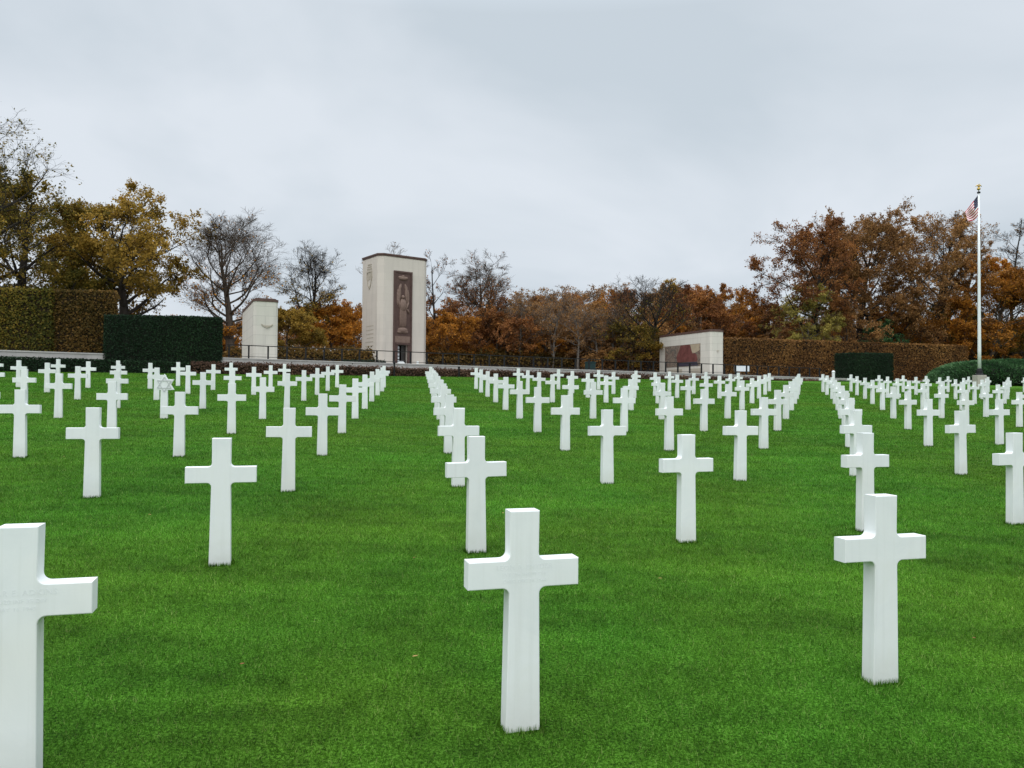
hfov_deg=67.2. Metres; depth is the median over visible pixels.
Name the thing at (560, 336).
woodland tree
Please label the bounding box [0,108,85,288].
oak tree
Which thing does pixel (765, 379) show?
cross headstone
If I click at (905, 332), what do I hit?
hornbeam tree
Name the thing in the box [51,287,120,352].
beech hedge
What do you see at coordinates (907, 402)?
cross headstone
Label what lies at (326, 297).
beech tree
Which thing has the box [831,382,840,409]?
cross headstone
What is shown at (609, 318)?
woodland tree
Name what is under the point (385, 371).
cross headstone
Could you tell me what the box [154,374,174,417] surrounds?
star headstone
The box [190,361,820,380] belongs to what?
barberry hedge
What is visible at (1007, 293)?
hornbeam tree
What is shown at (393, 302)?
memorial tower
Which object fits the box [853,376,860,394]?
cross headstone
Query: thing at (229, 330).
beech tree
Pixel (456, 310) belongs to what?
woodland tree
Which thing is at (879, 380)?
cross headstone
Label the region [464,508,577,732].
cross headstone
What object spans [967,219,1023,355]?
ash tree
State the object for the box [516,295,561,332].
woodland tree
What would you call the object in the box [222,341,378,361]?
beech hedge
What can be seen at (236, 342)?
hornbeam tree
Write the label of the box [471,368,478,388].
cross headstone
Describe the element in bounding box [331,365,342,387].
cross headstone
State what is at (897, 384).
cross headstone
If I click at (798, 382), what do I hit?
cross headstone
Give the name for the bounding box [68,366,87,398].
cross headstone
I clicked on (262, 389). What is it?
cross headstone
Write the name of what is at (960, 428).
cross headstone
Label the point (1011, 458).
cross headstone
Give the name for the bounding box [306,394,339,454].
cross headstone
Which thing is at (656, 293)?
woodland tree
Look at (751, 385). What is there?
cross headstone
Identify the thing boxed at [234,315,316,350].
hornbeam tree
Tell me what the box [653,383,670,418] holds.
cross headstone
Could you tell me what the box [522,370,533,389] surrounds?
cross headstone
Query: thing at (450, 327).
hornbeam tree
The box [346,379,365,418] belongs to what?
cross headstone
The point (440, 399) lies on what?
cross headstone
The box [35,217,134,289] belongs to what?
oak tree
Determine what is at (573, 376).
cross headstone
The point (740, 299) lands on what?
maple tree
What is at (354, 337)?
hornbeam tree
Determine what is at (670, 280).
birch tree
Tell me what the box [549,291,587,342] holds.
woodland tree
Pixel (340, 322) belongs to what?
hornbeam tree
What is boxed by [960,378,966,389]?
cross headstone
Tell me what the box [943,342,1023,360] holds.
undergrowth
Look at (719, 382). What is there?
cross headstone
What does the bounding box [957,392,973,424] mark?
cross headstone
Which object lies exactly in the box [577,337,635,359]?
woodland tree
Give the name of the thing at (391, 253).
beech tree
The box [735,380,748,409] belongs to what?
cross headstone
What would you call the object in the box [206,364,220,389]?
cross headstone
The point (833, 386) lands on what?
cross headstone
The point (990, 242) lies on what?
ash tree
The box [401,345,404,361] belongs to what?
door leaf
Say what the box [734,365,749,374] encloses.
information board
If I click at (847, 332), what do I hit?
hornbeam tree
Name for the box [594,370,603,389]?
cross headstone
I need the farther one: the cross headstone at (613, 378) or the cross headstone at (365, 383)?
the cross headstone at (613, 378)
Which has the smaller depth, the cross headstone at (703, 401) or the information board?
the cross headstone at (703, 401)
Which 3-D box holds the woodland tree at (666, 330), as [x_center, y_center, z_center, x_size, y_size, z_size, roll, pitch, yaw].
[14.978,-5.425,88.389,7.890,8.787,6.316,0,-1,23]
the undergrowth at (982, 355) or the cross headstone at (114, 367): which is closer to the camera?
the cross headstone at (114, 367)
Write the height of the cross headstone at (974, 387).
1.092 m
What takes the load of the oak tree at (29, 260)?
on the woodland floor
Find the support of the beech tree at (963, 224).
on the woodland floor
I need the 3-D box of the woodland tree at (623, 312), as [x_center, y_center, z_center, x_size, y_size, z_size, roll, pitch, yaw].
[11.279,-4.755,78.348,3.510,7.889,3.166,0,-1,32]
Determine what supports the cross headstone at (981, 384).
on the lawn at (432, 741)
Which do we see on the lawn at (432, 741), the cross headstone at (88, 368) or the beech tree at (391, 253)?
the cross headstone at (88, 368)
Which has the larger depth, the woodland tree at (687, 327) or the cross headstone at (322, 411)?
the woodland tree at (687, 327)
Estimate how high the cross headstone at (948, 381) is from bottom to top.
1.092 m
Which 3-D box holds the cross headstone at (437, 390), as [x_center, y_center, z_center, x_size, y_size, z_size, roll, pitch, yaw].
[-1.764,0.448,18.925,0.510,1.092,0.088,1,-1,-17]
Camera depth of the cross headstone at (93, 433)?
8.27 m
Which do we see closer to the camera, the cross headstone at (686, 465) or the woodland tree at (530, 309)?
the cross headstone at (686, 465)
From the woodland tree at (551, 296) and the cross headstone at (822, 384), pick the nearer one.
the cross headstone at (822, 384)
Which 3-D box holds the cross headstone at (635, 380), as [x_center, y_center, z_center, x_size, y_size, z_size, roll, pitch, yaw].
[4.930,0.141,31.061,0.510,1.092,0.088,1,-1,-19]
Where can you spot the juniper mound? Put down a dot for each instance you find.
(997, 371)
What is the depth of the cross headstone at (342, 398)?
15.17 m
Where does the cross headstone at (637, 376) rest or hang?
on the lawn at (432, 741)
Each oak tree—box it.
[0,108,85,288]
[0,163,61,288]
[0,170,147,315]
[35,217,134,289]
[39,177,223,314]
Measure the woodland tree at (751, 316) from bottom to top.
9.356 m
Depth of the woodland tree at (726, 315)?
95.20 m
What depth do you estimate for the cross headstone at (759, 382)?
33.18 m
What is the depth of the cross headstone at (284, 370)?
33.09 m
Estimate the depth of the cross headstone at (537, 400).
16.32 m
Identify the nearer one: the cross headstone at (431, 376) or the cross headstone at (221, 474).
the cross headstone at (221, 474)
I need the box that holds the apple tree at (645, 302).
[592,272,695,371]
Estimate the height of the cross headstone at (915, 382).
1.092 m
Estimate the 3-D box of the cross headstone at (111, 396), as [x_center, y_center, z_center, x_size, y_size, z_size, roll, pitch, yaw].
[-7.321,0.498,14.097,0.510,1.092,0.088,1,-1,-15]
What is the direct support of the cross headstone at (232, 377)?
on the lawn at (432, 741)
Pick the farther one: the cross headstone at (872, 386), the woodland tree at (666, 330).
the woodland tree at (666, 330)
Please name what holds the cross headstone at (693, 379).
on the lawn at (432, 741)
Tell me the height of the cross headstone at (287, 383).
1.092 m
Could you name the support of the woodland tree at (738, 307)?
on the woodland floor
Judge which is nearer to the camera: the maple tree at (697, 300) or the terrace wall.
the terrace wall
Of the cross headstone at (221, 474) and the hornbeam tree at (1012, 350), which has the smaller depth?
the cross headstone at (221, 474)
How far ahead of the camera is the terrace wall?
50.02 m
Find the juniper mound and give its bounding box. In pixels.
[922,358,1023,384]
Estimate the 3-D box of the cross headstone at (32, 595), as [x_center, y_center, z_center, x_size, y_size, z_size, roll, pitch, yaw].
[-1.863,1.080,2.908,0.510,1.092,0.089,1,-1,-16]
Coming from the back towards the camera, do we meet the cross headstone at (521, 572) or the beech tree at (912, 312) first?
the beech tree at (912, 312)
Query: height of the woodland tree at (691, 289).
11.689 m
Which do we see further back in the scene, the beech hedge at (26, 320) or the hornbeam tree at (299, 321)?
the hornbeam tree at (299, 321)
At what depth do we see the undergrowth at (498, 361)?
76.28 m
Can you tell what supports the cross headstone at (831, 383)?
on the lawn at (432, 741)
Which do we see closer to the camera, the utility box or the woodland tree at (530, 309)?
the utility box
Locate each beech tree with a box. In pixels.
[172,207,288,349]
[266,240,346,349]
[355,242,405,304]
[424,249,456,347]
[443,250,516,350]
[738,213,876,340]
[791,195,1009,343]
[808,205,909,341]
[873,210,988,343]
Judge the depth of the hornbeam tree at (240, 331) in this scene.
100.37 m
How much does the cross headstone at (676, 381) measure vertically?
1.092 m
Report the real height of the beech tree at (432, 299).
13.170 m
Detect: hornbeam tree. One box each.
[222,319,284,356]
[222,324,240,351]
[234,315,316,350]
[277,306,328,350]
[277,336,360,348]
[292,299,361,348]
[335,318,361,350]
[340,303,361,349]
[426,309,481,357]
[426,340,463,356]
[453,310,548,354]
[465,342,500,356]
[498,342,542,357]
[542,342,590,362]
[594,321,663,370]
[771,322,804,338]
[802,297,893,341]
[823,323,905,342]
[863,308,951,343]
[904,304,990,355]
[924,310,1018,356]
[941,253,1023,360]
[988,317,1023,357]
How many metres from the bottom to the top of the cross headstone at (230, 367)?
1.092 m
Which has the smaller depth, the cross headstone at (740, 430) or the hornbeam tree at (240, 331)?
the cross headstone at (740, 430)
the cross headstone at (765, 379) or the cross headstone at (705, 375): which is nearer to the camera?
the cross headstone at (765, 379)
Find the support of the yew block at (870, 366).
on the woodland floor
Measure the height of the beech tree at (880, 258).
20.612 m
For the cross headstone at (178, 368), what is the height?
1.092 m
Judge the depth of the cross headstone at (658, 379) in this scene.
27.76 m
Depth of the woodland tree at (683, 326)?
89.28 m
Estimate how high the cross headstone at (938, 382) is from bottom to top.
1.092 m
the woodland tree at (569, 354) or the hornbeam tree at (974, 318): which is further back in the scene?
the hornbeam tree at (974, 318)
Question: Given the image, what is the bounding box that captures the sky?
[0,0,1023,348]
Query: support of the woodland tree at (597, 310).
on the woodland floor
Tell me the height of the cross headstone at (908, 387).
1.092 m
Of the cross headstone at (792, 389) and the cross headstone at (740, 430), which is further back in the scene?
the cross headstone at (792, 389)
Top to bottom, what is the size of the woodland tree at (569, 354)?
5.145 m
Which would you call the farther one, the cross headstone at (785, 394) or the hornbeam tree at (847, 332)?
the hornbeam tree at (847, 332)
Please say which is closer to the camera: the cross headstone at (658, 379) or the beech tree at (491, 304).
the cross headstone at (658, 379)
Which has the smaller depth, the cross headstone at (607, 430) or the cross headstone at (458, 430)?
the cross headstone at (458, 430)
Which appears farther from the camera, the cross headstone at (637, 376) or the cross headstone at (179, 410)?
the cross headstone at (637, 376)
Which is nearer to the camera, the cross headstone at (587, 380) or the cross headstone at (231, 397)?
the cross headstone at (231, 397)
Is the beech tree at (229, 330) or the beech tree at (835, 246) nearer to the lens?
the beech tree at (229, 330)
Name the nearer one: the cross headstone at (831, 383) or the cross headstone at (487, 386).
the cross headstone at (487, 386)
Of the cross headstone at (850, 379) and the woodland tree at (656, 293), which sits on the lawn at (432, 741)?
the cross headstone at (850, 379)
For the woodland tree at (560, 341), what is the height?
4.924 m
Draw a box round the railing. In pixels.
[227,344,820,376]
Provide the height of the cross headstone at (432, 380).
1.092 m
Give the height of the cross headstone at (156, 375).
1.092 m
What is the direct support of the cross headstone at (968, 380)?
on the lawn at (432, 741)
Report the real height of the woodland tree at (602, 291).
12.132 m
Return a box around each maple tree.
[657,282,739,337]
[696,283,774,338]
[739,298,789,338]
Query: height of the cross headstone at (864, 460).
1.092 m
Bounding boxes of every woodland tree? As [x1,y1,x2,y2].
[438,299,479,339]
[487,333,525,357]
[488,304,520,354]
[499,291,537,355]
[510,287,546,306]
[513,306,551,353]
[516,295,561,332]
[524,328,566,356]
[530,293,570,324]
[532,302,563,352]
[532,325,592,356]
[536,285,574,338]
[538,299,570,367]
[548,289,588,326]
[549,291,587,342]
[557,327,603,365]
[558,303,592,368]
[564,284,608,323]
[572,294,612,349]
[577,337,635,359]
[578,307,604,354]
[579,307,612,354]
[584,288,641,325]
[588,308,631,352]
[589,282,634,314]
[599,286,645,328]
[608,300,639,354]
[615,300,675,351]
[626,333,659,360]
[636,282,678,329]
[642,309,693,340]
[662,318,704,333]
[666,283,702,330]
[685,311,738,336]
[688,295,740,334]
[713,312,756,337]
[727,296,749,321]
[736,302,782,337]
[740,320,784,338]
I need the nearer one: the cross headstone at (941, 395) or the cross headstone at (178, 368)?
the cross headstone at (941, 395)
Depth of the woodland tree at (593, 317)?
77.69 m
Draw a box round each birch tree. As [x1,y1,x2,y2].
[648,278,691,329]
[759,282,846,340]
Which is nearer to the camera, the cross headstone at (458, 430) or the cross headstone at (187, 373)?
the cross headstone at (458, 430)
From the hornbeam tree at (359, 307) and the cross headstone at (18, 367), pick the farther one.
the hornbeam tree at (359, 307)
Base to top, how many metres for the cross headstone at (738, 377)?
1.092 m
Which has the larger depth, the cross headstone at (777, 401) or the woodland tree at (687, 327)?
the woodland tree at (687, 327)
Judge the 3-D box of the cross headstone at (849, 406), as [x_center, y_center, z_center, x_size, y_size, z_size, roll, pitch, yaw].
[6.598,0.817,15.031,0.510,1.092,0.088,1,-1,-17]
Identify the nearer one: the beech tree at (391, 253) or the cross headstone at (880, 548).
the cross headstone at (880, 548)
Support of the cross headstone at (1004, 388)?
on the lawn at (432, 741)
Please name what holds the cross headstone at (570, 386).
on the lawn at (432, 741)
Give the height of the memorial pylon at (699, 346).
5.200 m
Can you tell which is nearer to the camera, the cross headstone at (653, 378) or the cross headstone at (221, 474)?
the cross headstone at (221, 474)
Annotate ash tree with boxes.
[919,214,1002,340]
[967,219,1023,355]
[992,244,1023,330]
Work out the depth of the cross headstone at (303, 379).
24.34 m
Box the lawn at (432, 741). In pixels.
[0,371,1023,767]
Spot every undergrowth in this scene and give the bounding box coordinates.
[425,345,594,368]
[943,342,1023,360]
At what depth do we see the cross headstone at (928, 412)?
15.62 m
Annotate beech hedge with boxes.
[0,286,56,351]
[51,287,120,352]
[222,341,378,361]
[580,350,659,371]
[723,337,968,379]
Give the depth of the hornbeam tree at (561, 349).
80.00 m
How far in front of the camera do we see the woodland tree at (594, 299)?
97.47 m
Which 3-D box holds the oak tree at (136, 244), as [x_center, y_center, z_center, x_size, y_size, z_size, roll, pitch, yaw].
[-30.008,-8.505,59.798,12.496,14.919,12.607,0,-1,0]
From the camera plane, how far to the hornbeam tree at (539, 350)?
78.54 m
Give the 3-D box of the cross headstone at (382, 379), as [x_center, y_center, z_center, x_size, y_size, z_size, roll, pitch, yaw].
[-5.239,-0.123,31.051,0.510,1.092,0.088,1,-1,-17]
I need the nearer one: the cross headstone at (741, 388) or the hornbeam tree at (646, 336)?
the cross headstone at (741, 388)
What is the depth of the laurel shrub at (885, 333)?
82.07 m
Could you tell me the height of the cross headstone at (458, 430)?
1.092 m
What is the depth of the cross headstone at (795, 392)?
29.81 m
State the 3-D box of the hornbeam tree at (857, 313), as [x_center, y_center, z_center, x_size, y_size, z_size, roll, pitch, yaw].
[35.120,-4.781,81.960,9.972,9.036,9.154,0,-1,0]
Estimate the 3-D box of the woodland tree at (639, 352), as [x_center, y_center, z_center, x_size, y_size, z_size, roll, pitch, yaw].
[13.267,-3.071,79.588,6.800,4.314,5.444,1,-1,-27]
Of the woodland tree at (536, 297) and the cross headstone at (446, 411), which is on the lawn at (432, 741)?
the cross headstone at (446, 411)
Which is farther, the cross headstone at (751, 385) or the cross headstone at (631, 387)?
the cross headstone at (751, 385)
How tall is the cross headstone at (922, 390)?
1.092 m
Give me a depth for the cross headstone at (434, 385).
22.05 m
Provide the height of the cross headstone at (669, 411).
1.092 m
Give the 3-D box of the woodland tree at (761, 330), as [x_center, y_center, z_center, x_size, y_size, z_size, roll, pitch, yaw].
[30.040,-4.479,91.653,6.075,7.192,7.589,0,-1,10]
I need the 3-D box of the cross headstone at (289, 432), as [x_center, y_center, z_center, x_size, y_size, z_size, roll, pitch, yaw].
[-2.594,0.824,8.944,0.510,1.092,0.088,1,-1,-17]
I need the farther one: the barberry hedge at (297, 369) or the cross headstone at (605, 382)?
the barberry hedge at (297, 369)
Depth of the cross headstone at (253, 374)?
26.66 m
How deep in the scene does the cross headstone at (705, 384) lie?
28.45 m
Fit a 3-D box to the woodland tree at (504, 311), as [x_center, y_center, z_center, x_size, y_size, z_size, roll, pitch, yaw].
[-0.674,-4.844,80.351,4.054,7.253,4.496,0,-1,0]
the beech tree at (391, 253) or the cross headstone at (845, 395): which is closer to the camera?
the cross headstone at (845, 395)
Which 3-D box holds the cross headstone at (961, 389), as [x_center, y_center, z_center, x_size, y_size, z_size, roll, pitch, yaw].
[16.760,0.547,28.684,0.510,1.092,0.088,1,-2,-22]
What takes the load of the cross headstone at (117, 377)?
on the lawn at (432, 741)
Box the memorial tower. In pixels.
[362,253,434,364]
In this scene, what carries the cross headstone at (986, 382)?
on the lawn at (432, 741)
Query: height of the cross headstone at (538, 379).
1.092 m
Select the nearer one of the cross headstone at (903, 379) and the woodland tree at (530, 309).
the cross headstone at (903, 379)
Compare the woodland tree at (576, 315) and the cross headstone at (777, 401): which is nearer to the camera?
the cross headstone at (777, 401)
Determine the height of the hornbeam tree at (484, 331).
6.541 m
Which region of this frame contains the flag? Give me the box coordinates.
[965,196,977,220]
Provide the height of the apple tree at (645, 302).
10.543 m
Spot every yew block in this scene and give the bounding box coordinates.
[102,313,223,372]
[833,352,893,381]
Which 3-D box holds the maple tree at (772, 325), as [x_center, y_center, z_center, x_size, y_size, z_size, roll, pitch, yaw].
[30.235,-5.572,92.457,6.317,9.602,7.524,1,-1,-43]
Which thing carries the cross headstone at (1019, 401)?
on the lawn at (432, 741)
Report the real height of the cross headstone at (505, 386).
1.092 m
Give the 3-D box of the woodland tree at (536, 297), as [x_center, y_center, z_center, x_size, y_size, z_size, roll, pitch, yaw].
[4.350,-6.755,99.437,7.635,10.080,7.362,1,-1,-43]
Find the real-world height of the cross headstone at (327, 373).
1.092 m
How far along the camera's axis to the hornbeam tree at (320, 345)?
108.21 m
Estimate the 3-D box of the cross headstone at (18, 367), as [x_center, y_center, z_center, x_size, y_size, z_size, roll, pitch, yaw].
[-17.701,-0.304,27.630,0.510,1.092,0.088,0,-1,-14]
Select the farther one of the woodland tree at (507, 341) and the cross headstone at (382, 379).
the woodland tree at (507, 341)
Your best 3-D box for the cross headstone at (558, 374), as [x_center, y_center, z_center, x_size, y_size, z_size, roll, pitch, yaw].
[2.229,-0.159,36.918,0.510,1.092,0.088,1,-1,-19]
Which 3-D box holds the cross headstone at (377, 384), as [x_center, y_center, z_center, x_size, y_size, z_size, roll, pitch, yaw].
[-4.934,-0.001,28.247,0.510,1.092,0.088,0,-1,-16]
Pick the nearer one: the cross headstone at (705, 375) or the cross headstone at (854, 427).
the cross headstone at (854, 427)
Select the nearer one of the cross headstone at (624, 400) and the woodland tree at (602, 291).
the cross headstone at (624, 400)
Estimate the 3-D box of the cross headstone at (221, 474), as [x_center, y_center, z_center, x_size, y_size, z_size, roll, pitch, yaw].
[-2.223,0.959,5.882,0.510,1.092,0.088,1,-1,-16]
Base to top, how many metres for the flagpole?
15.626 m
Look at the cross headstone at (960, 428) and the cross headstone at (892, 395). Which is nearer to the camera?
the cross headstone at (960, 428)
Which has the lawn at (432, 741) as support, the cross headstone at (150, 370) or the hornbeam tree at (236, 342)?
the cross headstone at (150, 370)
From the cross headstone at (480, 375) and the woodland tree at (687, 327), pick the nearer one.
the cross headstone at (480, 375)
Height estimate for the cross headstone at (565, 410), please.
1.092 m
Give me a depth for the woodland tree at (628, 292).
94.44 m
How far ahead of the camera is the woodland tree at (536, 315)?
78.72 m
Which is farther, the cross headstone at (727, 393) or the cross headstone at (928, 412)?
the cross headstone at (727, 393)
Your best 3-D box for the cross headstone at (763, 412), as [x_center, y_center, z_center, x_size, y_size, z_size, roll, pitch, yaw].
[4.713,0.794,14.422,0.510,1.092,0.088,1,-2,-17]
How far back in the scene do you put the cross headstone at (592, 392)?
20.34 m
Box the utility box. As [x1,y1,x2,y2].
[584,362,595,369]
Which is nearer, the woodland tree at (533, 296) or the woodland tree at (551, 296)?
the woodland tree at (551, 296)
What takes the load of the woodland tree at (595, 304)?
on the woodland floor
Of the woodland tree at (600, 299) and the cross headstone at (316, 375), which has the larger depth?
the woodland tree at (600, 299)
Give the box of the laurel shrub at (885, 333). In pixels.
[858,318,910,342]
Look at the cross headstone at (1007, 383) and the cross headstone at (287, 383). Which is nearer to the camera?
the cross headstone at (287, 383)
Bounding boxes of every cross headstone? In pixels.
[0,390,41,457]
[0,523,97,767]
[10,360,26,386]
[12,369,35,403]
[38,363,55,391]
[45,373,72,417]
[51,359,65,372]
[66,407,119,497]
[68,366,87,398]
[81,361,95,387]
[96,381,127,426]
[106,370,128,407]
[110,364,126,374]
[111,361,124,368]
[143,363,153,388]
[147,368,162,399]
[161,392,198,456]
[171,362,184,385]
[180,365,195,393]
[185,438,256,565]
[192,372,213,408]
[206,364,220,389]
[217,383,245,433]
[224,369,241,382]
[225,363,237,382]
[246,367,261,394]
[251,377,273,418]
[264,365,277,386]
[266,408,311,491]
[277,373,296,407]
[278,364,290,380]
[296,370,311,400]
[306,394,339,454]
[310,368,324,394]
[321,366,334,390]
[329,384,355,433]
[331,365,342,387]
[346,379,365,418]
[358,375,373,408]
[368,372,379,401]
[374,369,384,395]
[379,366,389,386]
[379,367,388,391]
[426,370,435,396]
[427,373,441,396]
[428,376,445,407]
[430,380,450,418]
[431,386,455,425]
[433,395,454,453]
[438,408,478,486]
[445,436,506,552]
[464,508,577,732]
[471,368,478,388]
[475,369,485,392]
[481,371,493,396]
[488,374,502,401]
[497,377,513,409]
[510,381,529,418]
[513,368,523,388]
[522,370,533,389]
[526,387,549,432]
[532,372,545,386]
[545,375,559,401]
[551,395,579,450]
[553,369,563,389]
[562,378,578,407]
[567,371,577,392]
[582,373,593,397]
[584,382,602,418]
[588,409,625,483]
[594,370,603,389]
[599,375,612,402]
[608,372,618,393]
[613,388,635,431]
[623,379,638,409]
[631,371,640,385]
[632,374,639,397]
[650,373,656,390]
[651,377,660,403]
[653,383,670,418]
[655,396,682,450]
[659,434,712,542]
[665,372,673,390]
[671,375,682,397]
[680,380,694,409]
[689,373,698,393]
[693,389,714,431]
[700,378,712,398]
[701,372,710,378]
[714,376,724,398]
[719,384,736,418]
[723,410,757,480]
[725,374,734,391]
[734,373,742,386]
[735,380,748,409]
[746,378,757,402]
[751,397,776,448]
[754,376,764,398]
[761,375,769,394]
[767,373,773,390]
[768,390,787,430]
[781,385,793,418]
[789,381,797,409]
[792,379,800,403]
[795,377,801,398]
[819,374,824,391]
[822,376,829,394]
[827,377,833,398]
[829,380,836,403]
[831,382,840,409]
[834,386,849,417]
[834,494,925,684]
[836,391,854,424]
[838,398,861,446]
[840,410,871,475]
[841,433,888,530]
[847,375,854,391]
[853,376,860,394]
[860,378,869,398]
[867,380,877,403]
[875,375,882,388]
[876,383,888,409]
[883,377,891,393]
[885,386,900,418]
[893,378,901,398]
[899,391,916,429]
[900,376,906,391]
[904,381,913,390]
[912,377,919,394]
[917,383,928,409]
[917,399,939,445]
[925,379,931,398]
[934,387,948,417]
[936,377,940,392]
[938,381,947,403]
[945,376,951,391]
[945,411,975,474]
[951,379,958,398]
[956,384,967,409]
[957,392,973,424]
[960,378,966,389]
[965,377,971,391]
[969,382,978,403]
[978,380,985,398]
[979,387,992,416]
[984,378,989,386]
[989,399,1009,444]
[992,384,1003,398]
[992,433,1023,524]
[1000,382,1008,403]
[1006,380,1011,398]
[1011,392,1023,426]
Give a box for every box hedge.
[0,355,190,373]
[343,359,385,362]
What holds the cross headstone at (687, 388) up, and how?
on the lawn at (432, 741)
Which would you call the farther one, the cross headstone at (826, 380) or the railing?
the railing
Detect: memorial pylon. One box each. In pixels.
[242,298,277,358]
[659,329,723,373]
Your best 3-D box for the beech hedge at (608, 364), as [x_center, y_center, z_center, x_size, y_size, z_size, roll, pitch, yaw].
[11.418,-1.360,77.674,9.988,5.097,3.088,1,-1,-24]
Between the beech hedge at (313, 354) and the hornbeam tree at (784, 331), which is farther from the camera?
the hornbeam tree at (784, 331)
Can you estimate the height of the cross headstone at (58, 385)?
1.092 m
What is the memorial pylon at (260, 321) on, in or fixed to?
on the terrace
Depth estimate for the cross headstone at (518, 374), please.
36.23 m
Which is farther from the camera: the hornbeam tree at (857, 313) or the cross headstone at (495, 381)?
the hornbeam tree at (857, 313)
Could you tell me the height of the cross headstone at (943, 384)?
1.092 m
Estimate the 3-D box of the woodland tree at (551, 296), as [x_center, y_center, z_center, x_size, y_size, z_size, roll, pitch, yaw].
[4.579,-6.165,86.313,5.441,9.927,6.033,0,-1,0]
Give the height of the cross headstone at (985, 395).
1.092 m
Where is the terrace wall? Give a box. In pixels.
[0,350,922,381]
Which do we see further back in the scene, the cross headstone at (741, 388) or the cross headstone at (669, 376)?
the cross headstone at (669, 376)
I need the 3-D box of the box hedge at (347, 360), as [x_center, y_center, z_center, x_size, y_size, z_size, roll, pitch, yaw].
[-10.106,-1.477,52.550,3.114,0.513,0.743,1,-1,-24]
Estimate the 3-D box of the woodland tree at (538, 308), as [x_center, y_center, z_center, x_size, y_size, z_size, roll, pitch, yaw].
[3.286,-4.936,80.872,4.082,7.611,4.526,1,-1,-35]
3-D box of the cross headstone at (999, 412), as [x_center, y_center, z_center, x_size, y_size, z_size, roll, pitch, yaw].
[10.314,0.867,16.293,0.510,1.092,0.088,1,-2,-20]
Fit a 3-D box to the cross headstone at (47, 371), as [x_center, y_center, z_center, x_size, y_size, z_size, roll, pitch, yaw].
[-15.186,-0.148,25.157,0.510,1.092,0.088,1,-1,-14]
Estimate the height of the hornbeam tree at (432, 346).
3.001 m
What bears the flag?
attached to the flagpole
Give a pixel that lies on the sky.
(585, 143)
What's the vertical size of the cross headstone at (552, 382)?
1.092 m
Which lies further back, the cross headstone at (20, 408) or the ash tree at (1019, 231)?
the ash tree at (1019, 231)
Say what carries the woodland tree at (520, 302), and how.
on the woodland floor
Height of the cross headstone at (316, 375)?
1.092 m
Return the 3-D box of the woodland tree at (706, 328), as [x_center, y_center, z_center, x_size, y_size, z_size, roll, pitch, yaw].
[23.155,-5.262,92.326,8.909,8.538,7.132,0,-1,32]
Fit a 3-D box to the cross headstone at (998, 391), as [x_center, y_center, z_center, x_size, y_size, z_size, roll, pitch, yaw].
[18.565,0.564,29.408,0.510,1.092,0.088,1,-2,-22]
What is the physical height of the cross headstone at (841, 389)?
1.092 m
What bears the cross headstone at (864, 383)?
on the lawn at (432, 741)
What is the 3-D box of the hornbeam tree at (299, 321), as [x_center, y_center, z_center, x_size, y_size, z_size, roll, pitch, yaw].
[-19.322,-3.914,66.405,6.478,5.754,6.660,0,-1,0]
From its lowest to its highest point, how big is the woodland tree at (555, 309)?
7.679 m
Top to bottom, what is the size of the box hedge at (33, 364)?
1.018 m
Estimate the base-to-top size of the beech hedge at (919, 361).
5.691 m
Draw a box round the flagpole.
[972,184,986,387]
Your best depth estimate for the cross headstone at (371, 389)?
24.85 m
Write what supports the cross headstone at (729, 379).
on the lawn at (432, 741)
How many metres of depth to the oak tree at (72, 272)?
56.95 m
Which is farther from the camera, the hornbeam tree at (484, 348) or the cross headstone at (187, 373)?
the hornbeam tree at (484, 348)
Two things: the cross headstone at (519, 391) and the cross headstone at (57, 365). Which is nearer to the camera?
the cross headstone at (519, 391)
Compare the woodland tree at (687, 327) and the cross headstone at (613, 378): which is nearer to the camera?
the cross headstone at (613, 378)
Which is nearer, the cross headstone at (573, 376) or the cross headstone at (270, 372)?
the cross headstone at (270, 372)
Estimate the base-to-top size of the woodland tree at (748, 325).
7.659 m
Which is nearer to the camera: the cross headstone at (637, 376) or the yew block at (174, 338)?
the cross headstone at (637, 376)
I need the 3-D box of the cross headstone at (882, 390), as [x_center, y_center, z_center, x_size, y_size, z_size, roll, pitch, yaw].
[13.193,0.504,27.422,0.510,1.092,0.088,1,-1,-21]
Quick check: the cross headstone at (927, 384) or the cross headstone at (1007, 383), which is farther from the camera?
the cross headstone at (1007, 383)
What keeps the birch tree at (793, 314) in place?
on the woodland floor
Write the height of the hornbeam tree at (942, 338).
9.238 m
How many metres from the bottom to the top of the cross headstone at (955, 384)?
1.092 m
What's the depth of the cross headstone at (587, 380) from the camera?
30.36 m
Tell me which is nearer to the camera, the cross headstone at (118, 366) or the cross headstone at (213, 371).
the cross headstone at (118, 366)
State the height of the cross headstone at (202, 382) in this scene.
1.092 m
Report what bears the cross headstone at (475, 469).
on the lawn at (432, 741)
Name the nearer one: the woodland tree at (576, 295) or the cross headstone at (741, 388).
the cross headstone at (741, 388)
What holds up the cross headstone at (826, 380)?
on the lawn at (432, 741)
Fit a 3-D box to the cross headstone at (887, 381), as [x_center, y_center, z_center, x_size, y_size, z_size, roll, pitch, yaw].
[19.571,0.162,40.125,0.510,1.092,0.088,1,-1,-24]
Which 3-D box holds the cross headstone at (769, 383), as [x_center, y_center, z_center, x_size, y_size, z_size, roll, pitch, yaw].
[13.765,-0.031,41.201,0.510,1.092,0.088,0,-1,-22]
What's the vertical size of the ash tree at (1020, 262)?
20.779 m
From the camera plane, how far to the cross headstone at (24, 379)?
19.22 m
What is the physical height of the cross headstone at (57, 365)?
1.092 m

